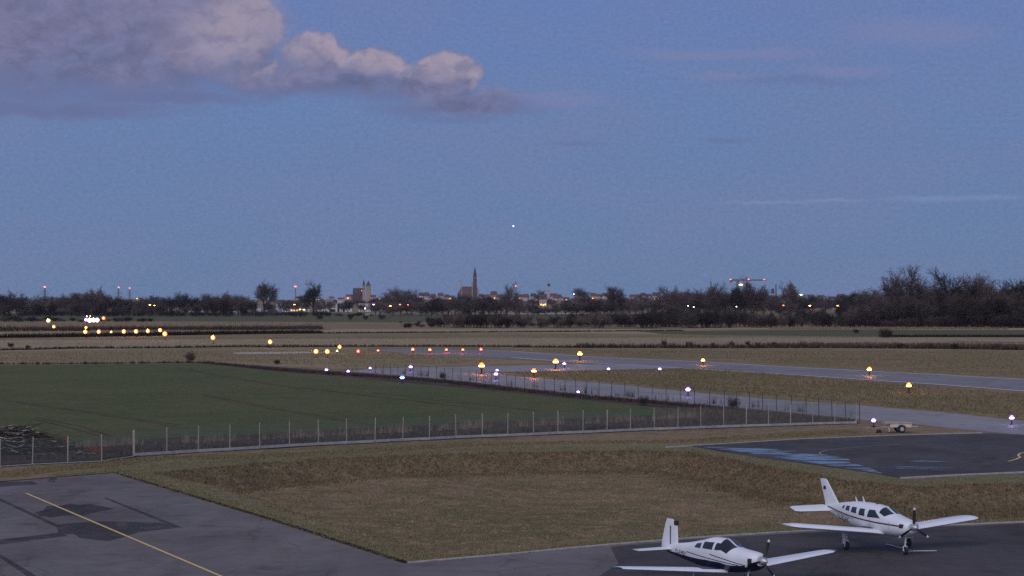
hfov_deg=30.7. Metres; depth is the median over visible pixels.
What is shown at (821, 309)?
bare bush
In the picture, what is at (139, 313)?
bare bush
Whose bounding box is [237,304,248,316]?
bare tree
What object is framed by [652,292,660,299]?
floodlit house
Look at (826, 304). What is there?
bare tree
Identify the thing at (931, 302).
bare tree
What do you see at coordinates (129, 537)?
apron yellow line
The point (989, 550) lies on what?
fresh apron
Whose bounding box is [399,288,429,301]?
bare tree
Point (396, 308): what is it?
bare tree
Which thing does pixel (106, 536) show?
asphalt patch
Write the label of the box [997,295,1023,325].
bare tree
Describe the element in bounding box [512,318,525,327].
bare bush
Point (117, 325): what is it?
dry reeds
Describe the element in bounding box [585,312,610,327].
bare bush
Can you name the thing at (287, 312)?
bare bush
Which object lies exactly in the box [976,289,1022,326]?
bare tree
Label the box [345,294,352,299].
house
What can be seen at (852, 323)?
bare bush
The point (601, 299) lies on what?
bare tree
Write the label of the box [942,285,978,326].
bare tree
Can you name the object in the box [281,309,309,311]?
hall
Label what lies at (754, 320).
bare bush
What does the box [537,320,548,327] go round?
bare bush
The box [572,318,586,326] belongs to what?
bare bush
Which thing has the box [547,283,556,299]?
onion dome church
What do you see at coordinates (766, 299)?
bare tree
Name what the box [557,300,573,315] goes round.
bare tree
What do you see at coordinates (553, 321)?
bare bush
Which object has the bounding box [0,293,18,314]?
bare tree
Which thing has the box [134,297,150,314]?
bare tree
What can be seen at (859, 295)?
bare tree
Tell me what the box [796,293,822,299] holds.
bare tree
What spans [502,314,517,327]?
bare bush
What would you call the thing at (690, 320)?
bare bush
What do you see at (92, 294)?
bare tree
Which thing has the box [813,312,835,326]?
bare bush
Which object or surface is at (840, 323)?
bare bush
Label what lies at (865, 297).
bare tree
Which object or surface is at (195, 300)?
bare tree
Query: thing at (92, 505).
asphalt patch
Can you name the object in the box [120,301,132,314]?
bare tree
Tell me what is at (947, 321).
bare bush
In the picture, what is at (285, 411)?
wheel track
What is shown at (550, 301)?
bare tree
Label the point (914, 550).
tow bar
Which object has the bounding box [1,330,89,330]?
ditch weeds
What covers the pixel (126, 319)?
bare bush
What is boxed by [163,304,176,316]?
bare tree
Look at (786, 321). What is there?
bare bush
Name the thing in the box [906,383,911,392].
runway lamp
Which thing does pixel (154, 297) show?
bare tree
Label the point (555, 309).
bare tree
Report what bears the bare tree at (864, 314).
on the meadow at (402, 330)
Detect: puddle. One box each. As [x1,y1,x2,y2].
[707,447,815,457]
[730,448,786,451]
[744,451,880,472]
[801,454,849,459]
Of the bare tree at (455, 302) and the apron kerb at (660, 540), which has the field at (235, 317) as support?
the bare tree at (455, 302)
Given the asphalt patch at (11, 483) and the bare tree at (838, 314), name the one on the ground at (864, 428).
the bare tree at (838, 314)
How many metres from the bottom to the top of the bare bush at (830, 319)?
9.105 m
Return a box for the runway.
[365,349,1023,391]
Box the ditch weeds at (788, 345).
[575,341,1023,349]
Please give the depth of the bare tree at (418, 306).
1600.19 m
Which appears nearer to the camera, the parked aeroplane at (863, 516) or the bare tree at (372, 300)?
the parked aeroplane at (863, 516)
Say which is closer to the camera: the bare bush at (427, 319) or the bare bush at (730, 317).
the bare bush at (730, 317)
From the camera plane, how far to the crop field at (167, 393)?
219.67 m
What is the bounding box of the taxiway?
[349,364,1023,434]
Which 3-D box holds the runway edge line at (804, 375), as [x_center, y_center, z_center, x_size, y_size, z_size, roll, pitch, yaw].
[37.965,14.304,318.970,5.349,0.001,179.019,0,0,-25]
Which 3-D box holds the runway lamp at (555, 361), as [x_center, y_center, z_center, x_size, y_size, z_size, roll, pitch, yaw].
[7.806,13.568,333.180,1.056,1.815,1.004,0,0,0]
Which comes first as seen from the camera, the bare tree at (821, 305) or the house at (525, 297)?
the bare tree at (821, 305)
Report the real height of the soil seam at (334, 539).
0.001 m
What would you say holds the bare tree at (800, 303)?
on the ground at (864, 428)
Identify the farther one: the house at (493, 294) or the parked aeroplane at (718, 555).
the house at (493, 294)
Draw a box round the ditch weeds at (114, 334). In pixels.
[0,328,322,337]
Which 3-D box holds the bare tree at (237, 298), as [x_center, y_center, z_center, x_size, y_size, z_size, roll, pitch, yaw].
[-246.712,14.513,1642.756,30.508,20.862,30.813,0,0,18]
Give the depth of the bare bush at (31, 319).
1105.22 m
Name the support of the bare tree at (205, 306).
on the ground at (864, 428)
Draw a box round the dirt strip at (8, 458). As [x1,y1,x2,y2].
[1,364,858,466]
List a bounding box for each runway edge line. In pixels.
[489,350,1011,378]
[523,358,1020,390]
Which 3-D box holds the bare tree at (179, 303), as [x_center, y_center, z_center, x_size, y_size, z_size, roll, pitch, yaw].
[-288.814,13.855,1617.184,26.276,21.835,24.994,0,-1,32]
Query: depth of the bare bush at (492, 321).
855.02 m
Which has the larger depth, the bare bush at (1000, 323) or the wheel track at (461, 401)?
the bare bush at (1000, 323)
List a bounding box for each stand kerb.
[665,432,981,447]
[900,471,1023,478]
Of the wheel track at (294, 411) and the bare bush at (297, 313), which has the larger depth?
the bare bush at (297, 313)
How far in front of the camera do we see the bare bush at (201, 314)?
1537.99 m
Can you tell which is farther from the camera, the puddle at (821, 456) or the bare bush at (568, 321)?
the bare bush at (568, 321)
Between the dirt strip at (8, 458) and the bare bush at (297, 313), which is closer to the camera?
the dirt strip at (8, 458)
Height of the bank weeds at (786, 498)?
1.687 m
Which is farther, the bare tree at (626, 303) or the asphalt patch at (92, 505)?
the bare tree at (626, 303)
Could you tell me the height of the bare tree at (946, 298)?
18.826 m
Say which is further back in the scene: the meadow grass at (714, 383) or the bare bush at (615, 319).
the bare bush at (615, 319)
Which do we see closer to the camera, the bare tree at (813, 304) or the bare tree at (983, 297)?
the bare tree at (983, 297)
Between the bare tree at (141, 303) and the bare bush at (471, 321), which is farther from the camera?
the bare tree at (141, 303)
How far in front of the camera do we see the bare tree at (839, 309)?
991.97 m
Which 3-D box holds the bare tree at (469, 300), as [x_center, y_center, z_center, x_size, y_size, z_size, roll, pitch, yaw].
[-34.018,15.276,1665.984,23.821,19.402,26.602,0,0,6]
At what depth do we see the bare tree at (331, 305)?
2016.84 m
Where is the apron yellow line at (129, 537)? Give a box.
[26,493,221,575]
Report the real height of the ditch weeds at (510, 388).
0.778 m
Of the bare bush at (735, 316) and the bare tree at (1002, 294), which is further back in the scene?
the bare tree at (1002, 294)
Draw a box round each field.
[0,313,634,321]
[0,363,708,447]
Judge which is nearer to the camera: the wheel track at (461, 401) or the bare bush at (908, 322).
the wheel track at (461, 401)
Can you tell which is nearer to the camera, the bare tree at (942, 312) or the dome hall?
the bare tree at (942, 312)
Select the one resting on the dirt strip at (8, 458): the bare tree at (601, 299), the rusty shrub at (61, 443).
the rusty shrub at (61, 443)
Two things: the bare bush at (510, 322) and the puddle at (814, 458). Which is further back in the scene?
the bare bush at (510, 322)
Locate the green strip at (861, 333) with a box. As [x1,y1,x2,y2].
[638,330,1023,336]
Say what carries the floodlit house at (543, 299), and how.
on the ground at (864, 428)
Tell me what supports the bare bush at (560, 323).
on the ground at (864, 428)
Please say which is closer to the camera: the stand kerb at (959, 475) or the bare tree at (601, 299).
the stand kerb at (959, 475)
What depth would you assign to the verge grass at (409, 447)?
151.44 m
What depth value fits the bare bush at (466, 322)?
875.64 m
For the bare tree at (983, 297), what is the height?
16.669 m
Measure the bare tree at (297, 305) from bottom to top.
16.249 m
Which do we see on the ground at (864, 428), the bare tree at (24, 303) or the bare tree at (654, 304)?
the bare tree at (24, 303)
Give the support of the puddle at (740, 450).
on the helicopter stand
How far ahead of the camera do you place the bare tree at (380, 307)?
1608.00 m
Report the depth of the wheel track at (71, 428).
176.23 m
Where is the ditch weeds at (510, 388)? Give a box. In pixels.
[0,360,734,409]
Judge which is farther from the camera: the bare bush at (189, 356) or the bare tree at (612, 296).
the bare tree at (612, 296)
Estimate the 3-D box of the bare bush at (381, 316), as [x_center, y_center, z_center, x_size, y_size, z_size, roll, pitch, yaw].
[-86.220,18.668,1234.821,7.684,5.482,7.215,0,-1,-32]
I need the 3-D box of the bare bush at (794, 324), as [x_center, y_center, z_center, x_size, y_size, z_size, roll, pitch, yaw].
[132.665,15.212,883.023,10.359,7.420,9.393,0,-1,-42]
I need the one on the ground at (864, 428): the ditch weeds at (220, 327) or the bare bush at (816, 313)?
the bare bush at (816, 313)
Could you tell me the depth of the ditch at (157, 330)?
778.43 m
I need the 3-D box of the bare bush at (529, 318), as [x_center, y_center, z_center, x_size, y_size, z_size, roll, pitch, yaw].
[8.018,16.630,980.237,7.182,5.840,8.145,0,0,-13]
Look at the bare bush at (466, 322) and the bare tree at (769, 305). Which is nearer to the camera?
the bare bush at (466, 322)
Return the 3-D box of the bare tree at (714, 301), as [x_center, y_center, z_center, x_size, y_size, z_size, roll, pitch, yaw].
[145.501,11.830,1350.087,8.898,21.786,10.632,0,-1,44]
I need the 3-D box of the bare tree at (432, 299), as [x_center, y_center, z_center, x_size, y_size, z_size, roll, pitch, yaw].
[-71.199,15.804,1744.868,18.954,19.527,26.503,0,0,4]
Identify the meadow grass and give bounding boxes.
[499,367,1023,417]
[533,349,1023,374]
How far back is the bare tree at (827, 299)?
1913.29 m
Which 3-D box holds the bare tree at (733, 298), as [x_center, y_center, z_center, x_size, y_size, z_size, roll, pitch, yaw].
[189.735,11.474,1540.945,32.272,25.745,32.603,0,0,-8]
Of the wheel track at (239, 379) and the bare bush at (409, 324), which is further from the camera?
the bare bush at (409, 324)
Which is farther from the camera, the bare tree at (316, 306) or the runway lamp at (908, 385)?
the bare tree at (316, 306)
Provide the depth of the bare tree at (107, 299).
1614.45 m
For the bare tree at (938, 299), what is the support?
on the meadow at (402, 330)
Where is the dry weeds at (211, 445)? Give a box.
[17,414,854,459]
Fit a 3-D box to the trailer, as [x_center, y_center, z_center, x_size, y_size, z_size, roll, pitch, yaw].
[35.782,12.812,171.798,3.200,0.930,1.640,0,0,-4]
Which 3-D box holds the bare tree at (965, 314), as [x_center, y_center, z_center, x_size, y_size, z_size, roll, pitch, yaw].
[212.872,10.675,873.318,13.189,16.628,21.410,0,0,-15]
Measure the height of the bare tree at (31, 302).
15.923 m
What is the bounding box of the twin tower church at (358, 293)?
[353,280,370,302]
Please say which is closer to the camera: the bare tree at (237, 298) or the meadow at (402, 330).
the meadow at (402, 330)
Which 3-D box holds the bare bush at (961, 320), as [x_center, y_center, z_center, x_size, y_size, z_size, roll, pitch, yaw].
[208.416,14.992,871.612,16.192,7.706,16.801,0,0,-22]
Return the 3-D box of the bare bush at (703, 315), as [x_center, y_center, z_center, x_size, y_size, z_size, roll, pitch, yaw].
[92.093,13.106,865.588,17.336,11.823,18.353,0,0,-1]
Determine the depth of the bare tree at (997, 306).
879.63 m
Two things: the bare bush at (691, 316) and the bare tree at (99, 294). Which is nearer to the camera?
the bare bush at (691, 316)
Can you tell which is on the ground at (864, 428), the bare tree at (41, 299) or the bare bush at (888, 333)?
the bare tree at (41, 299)
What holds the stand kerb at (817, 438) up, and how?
on the helicopter stand
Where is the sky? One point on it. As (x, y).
(160, 148)
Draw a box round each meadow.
[0,326,1023,335]
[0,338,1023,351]
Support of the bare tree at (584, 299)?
on the ground at (864, 428)
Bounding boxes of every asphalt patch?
[0,481,36,485]
[0,498,56,525]
[0,533,66,543]
[0,554,35,575]
[35,503,109,517]
[38,504,113,516]
[56,521,173,533]
[75,533,134,540]
[105,498,177,525]
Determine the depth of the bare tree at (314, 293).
1595.89 m
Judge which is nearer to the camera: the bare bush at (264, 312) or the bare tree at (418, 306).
the bare bush at (264, 312)
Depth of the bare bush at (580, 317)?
902.92 m
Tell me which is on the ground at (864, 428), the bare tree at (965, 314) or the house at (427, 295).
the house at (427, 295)
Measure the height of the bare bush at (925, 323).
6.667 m
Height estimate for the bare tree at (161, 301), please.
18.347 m
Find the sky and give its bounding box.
[0,0,1023,299]
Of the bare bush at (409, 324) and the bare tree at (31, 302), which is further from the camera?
the bare tree at (31, 302)
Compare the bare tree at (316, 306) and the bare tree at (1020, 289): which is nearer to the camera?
the bare tree at (1020, 289)
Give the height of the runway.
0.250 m
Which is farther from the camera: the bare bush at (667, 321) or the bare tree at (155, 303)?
the bare tree at (155, 303)
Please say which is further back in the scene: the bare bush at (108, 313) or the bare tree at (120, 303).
the bare tree at (120, 303)
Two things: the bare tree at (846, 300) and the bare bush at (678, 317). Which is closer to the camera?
the bare bush at (678, 317)
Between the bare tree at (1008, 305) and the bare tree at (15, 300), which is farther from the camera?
the bare tree at (15, 300)
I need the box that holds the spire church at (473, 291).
[458,268,478,298]
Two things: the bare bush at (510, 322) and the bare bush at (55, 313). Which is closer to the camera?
the bare bush at (510, 322)
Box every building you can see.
[329,303,339,311]
[337,300,345,311]
[358,303,371,311]
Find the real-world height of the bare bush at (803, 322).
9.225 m
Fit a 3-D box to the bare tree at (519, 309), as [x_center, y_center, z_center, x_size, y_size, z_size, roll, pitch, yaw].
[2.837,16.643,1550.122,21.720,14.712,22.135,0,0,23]
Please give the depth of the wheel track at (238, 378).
291.21 m
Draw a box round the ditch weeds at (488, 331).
[51,329,684,336]
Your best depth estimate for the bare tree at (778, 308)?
1571.34 m
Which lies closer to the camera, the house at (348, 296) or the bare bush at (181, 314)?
the bare bush at (181, 314)
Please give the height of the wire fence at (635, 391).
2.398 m
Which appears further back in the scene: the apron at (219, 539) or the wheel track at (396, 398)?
the wheel track at (396, 398)
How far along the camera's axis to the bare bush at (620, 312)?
997.99 m
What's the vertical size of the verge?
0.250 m
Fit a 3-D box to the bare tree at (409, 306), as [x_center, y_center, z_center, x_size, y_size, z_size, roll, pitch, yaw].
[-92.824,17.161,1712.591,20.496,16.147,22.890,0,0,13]
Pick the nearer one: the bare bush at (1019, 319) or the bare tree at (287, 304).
the bare bush at (1019, 319)
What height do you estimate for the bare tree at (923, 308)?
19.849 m
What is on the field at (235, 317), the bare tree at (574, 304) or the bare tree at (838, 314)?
the bare tree at (574, 304)
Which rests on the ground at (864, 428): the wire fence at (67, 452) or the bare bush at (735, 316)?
the bare bush at (735, 316)
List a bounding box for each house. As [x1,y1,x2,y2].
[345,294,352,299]
[424,292,429,299]
[444,294,449,299]
[490,291,496,299]
[523,294,528,300]
[539,294,546,306]
[594,294,601,299]
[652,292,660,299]
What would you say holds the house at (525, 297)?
on the ground at (864, 428)
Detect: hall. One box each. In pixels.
[266,305,281,311]
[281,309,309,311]
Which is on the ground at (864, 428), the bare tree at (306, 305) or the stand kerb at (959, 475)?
the bare tree at (306, 305)
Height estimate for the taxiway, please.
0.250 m
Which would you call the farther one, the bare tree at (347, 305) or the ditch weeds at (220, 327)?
the bare tree at (347, 305)
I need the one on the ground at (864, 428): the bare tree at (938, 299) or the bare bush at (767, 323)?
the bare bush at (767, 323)
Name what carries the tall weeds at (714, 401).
on the ground at (864, 428)
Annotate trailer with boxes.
[882,422,917,432]
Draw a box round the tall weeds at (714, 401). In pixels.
[347,364,851,416]
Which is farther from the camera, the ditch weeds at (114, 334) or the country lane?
the country lane
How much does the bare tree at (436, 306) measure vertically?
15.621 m
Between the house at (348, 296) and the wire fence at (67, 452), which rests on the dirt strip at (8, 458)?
the wire fence at (67, 452)
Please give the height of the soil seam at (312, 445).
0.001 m
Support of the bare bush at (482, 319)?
on the ground at (864, 428)
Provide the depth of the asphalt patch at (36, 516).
105.05 m
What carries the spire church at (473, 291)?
on the ground at (864, 428)
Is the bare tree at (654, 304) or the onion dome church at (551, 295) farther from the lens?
the onion dome church at (551, 295)
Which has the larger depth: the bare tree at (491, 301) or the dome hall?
the dome hall
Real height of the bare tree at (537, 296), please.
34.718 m
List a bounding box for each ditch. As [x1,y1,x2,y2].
[117,329,330,330]
[279,346,460,346]
[544,327,907,329]
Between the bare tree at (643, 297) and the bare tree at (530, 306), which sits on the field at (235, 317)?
the bare tree at (530, 306)
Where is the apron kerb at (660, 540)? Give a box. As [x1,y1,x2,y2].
[407,521,1023,562]
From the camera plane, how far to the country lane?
1752.52 m
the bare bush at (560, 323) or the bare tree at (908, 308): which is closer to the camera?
the bare bush at (560, 323)
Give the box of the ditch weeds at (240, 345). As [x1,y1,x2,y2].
[0,343,1000,349]
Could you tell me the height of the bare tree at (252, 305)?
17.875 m
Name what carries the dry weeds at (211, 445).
on the dirt strip at (8, 458)
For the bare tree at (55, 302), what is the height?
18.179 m
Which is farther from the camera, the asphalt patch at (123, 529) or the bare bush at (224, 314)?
the bare bush at (224, 314)
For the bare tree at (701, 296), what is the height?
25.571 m
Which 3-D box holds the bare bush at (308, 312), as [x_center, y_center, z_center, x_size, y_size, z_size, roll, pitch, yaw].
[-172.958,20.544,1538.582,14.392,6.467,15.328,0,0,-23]
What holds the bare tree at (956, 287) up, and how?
on the ground at (864, 428)
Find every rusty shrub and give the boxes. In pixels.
[50,434,72,453]
[88,444,102,453]
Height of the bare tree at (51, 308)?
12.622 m
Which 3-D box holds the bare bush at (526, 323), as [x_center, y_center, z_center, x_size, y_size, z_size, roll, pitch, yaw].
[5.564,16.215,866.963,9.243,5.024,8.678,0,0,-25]
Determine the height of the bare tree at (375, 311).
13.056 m
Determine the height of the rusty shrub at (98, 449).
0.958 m
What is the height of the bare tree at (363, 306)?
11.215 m
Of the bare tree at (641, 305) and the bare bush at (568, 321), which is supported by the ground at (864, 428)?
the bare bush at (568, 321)
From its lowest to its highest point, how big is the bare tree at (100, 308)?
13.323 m
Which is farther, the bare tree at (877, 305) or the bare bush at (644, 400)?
the bare tree at (877, 305)
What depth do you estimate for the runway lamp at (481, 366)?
310.02 m
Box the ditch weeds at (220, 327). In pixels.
[0,324,322,329]
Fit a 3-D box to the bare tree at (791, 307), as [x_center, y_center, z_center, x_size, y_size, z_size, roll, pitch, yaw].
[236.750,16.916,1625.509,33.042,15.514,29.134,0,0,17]
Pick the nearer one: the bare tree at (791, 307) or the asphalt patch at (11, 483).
the asphalt patch at (11, 483)
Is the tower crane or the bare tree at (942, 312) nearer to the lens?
the bare tree at (942, 312)
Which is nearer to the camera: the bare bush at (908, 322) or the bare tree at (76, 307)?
the bare bush at (908, 322)
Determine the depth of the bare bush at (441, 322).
885.40 m
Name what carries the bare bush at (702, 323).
on the ground at (864, 428)
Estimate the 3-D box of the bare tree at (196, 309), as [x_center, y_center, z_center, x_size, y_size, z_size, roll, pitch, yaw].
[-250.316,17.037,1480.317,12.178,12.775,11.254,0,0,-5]
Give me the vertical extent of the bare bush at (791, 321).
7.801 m
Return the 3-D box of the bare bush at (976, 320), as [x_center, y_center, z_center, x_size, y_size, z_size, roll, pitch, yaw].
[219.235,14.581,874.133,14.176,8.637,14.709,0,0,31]
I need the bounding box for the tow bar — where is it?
[887,544,936,553]
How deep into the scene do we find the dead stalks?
171.15 m
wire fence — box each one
[0,431,133,466]
[134,403,856,455]
[375,363,859,422]
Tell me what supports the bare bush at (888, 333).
on the meadow at (253, 342)
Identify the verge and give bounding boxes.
[0,348,549,368]
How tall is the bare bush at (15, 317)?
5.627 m
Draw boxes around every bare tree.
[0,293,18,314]
[2,288,34,314]
[12,298,39,309]
[24,299,44,309]
[30,303,47,314]
[33,295,45,308]
[39,296,61,309]
[40,296,69,314]
[46,303,57,316]
[58,293,90,308]
[59,292,83,308]
[69,298,88,316]
[78,291,110,308]
[80,288,98,306]
[85,283,105,309]
[92,302,108,316]
[95,295,118,315]
[110,297,133,315]
[111,305,118,316]
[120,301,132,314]
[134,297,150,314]
[137,297,160,310]
[145,304,153,316]
[146,295,166,310]
[150,296,171,307]
[153,302,165,314]
[163,292,189,310]
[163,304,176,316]
[171,292,200,309]
[180,303,191,313]
[190,303,202,316]
[199,300,218,316]
[200,292,250,315]
[201,291,236,312]
[211,301,220,316]
[215,299,236,316]
[229,294,249,314]
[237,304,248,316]
[240,298,258,310]
[253,280,280,309]
[265,301,278,311]
[277,300,290,311]
[283,302,290,309]
[288,299,301,309]
[297,281,322,315]
[298,302,309,312]
[311,302,321,310]
[320,299,335,312]
[337,302,344,312]
[339,301,356,311]
[346,297,363,306]
[359,304,367,310]
[365,303,382,314]
[367,298,380,302]
[369,300,389,314]
[376,285,416,303]
[380,303,402,315]
[389,300,409,314]
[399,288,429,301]
[404,300,418,314]
[405,300,430,315]
[419,299,446,315]
[427,296,442,314]
[443,295,470,313]
[463,296,480,313]
[473,295,492,313]
[476,296,496,313]
[487,299,508,311]
[498,281,523,313]
[504,305,527,313]
[521,302,534,315]
[527,303,541,314]
[528,296,538,304]
[531,308,543,314]
[534,290,543,299]
[541,306,550,313]
[547,297,556,304]
[549,306,560,314]
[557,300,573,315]
[565,300,576,312]
[572,288,590,297]
[572,301,588,313]
[574,296,595,302]
[577,297,606,313]
[582,300,604,313]
[601,301,618,313]
[604,283,626,314]
[614,304,630,311]
[618,298,632,314]
[628,297,650,312]
[638,294,654,300]
[643,294,664,310]
[651,296,683,310]
[655,285,699,311]
[661,293,697,311]
[682,289,709,310]
[688,288,707,311]
[701,279,731,309]
[709,291,720,308]
[726,289,756,309]
[729,284,746,311]
[741,277,775,313]
[753,289,778,315]
[756,298,785,314]
[767,300,798,314]
[770,301,788,313]
[778,280,798,301]
[785,298,814,309]
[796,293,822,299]
[804,298,817,310]
[805,294,823,300]
[805,297,819,311]
[814,300,833,310]
[816,296,833,310]
[820,296,847,313]
[832,295,864,308]
[833,298,867,316]
[836,311,844,320]
[837,290,859,300]
[838,306,868,326]
[853,288,873,300]
[853,303,882,326]
[859,288,882,306]
[865,288,901,305]
[866,300,880,321]
[871,294,910,320]
[874,298,905,321]
[879,265,941,302]
[892,297,917,319]
[898,289,938,326]
[903,295,937,326]
[910,290,952,326]
[927,265,993,300]
[933,299,951,326]
[935,290,957,317]
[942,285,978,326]
[952,299,988,326]
[953,272,1009,300]
[967,293,996,326]
[974,295,991,305]
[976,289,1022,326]
[979,295,1016,326]
[989,288,1014,315]
[996,277,1023,298]
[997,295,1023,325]
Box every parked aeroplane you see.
[610,518,836,575]
[782,478,977,554]
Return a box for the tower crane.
[730,279,765,309]
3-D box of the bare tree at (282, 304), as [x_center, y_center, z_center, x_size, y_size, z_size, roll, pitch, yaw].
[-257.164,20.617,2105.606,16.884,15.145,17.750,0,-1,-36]
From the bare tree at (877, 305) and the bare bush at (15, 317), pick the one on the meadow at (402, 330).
the bare tree at (877, 305)
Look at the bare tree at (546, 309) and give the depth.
1619.57 m
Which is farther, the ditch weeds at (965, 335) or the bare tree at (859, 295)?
the bare tree at (859, 295)
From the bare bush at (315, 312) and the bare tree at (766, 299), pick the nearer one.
the bare bush at (315, 312)
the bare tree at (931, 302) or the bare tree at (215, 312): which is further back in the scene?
the bare tree at (215, 312)
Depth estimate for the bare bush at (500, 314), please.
1020.68 m
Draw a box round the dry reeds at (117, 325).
[0,321,324,328]
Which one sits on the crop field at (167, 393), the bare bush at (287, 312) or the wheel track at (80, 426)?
the wheel track at (80, 426)
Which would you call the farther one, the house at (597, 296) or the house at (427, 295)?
the house at (427, 295)
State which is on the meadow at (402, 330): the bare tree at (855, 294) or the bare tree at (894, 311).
the bare tree at (894, 311)
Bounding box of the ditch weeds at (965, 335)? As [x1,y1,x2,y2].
[879,334,1023,336]
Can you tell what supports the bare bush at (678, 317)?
on the ground at (864, 428)
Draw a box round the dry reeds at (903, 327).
[769,326,1008,329]
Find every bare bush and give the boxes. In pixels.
[0,313,23,321]
[0,316,9,321]
[24,316,36,321]
[45,310,61,315]
[57,311,67,315]
[102,311,121,315]
[121,316,132,321]
[129,309,146,315]
[174,311,187,315]
[183,349,195,361]
[189,312,205,315]
[220,311,234,315]
[253,309,273,316]
[281,310,295,315]
[289,311,304,316]
[296,310,309,315]
[312,310,325,315]
[377,313,386,319]
[403,322,414,327]
[424,315,436,322]
[433,317,450,326]
[439,313,467,327]
[450,311,472,327]
[462,307,473,315]
[468,312,505,327]
[468,314,484,327]
[486,312,503,326]
[486,312,514,327]
[493,311,508,316]
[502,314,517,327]
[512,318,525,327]
[517,318,531,327]
[522,315,533,323]
[537,318,551,326]
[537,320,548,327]
[548,313,564,326]
[556,318,566,327]
[562,316,578,327]
[565,312,579,324]
[572,313,586,326]
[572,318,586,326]
[585,311,609,327]
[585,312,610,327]
[605,316,613,326]
[611,314,629,326]
[613,308,635,317]
[615,314,637,326]
[631,311,666,327]
[637,395,648,405]
[639,310,668,327]
[648,306,679,326]
[654,313,674,326]
[664,311,685,326]
[668,310,698,327]
[677,309,717,327]
[681,311,702,327]
[696,307,728,327]
[715,307,741,327]
[719,305,743,323]
[722,308,742,326]
[725,395,740,409]
[735,310,757,326]
[739,313,766,327]
[756,316,780,327]
[765,315,784,326]
[773,314,789,326]
[784,314,801,326]
[790,315,802,326]
[791,306,807,319]
[794,311,809,326]
[804,312,824,326]
[805,306,826,324]
[809,308,823,324]
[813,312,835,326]
[823,309,840,326]
[831,317,851,327]
[843,318,858,326]
[855,318,881,327]
[877,326,892,337]
[880,319,898,326]
[889,316,918,326]
[916,317,937,326]
[922,315,959,327]
[923,315,949,327]
[951,315,968,326]
[964,315,989,326]
[968,313,1007,326]
[985,314,1018,327]
[1002,311,1023,327]
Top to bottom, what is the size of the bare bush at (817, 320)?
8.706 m
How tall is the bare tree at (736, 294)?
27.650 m
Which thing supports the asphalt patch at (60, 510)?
on the apron at (219, 539)
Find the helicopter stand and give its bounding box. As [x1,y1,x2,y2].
[693,433,1023,477]
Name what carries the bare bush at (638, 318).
on the ground at (864, 428)
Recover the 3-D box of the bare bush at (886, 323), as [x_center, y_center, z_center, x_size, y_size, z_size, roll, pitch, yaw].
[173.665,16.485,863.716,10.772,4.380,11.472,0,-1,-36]
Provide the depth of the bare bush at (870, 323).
862.84 m
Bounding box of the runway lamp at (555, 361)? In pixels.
[553,359,557,368]
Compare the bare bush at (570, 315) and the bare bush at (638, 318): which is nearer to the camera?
the bare bush at (638, 318)
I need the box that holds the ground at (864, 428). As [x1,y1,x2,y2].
[0,300,1023,560]
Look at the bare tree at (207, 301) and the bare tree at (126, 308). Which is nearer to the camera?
the bare tree at (126, 308)
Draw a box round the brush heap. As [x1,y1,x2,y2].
[0,423,130,455]
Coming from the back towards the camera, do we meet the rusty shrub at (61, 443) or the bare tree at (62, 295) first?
the bare tree at (62, 295)
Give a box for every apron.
[0,473,1023,575]
[600,523,1023,575]
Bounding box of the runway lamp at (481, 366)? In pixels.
[478,363,484,373]
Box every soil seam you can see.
[0,472,408,562]
[1,455,135,465]
[144,429,682,455]
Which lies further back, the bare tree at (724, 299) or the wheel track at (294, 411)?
the bare tree at (724, 299)
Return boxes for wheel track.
[2,400,172,425]
[3,399,178,424]
[33,419,106,437]
[40,418,110,435]
[178,367,295,387]
[179,368,296,388]
[202,395,370,425]
[208,395,373,424]
[300,387,474,407]
[303,388,475,408]
[374,393,532,410]
[382,393,532,409]
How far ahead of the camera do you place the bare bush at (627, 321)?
878.71 m
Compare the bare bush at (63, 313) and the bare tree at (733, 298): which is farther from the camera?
the bare bush at (63, 313)
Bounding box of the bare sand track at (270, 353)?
[233,352,323,353]
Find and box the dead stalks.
[75,409,704,447]
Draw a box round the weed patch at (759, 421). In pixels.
[631,405,846,428]
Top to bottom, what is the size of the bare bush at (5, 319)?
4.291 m
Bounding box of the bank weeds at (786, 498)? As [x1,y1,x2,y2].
[153,449,1023,520]
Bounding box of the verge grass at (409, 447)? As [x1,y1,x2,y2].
[0,429,866,477]
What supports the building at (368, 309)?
on the ground at (864, 428)
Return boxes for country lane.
[365,313,638,314]
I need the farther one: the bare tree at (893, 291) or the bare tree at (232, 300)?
the bare tree at (232, 300)
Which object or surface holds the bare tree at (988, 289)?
on the ground at (864, 428)
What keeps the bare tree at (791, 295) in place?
on the ground at (864, 428)
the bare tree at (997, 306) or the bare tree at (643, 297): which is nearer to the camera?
the bare tree at (997, 306)
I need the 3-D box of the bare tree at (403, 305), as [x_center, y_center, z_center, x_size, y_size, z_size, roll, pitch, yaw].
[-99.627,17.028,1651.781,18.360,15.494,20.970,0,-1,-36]
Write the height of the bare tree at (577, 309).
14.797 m

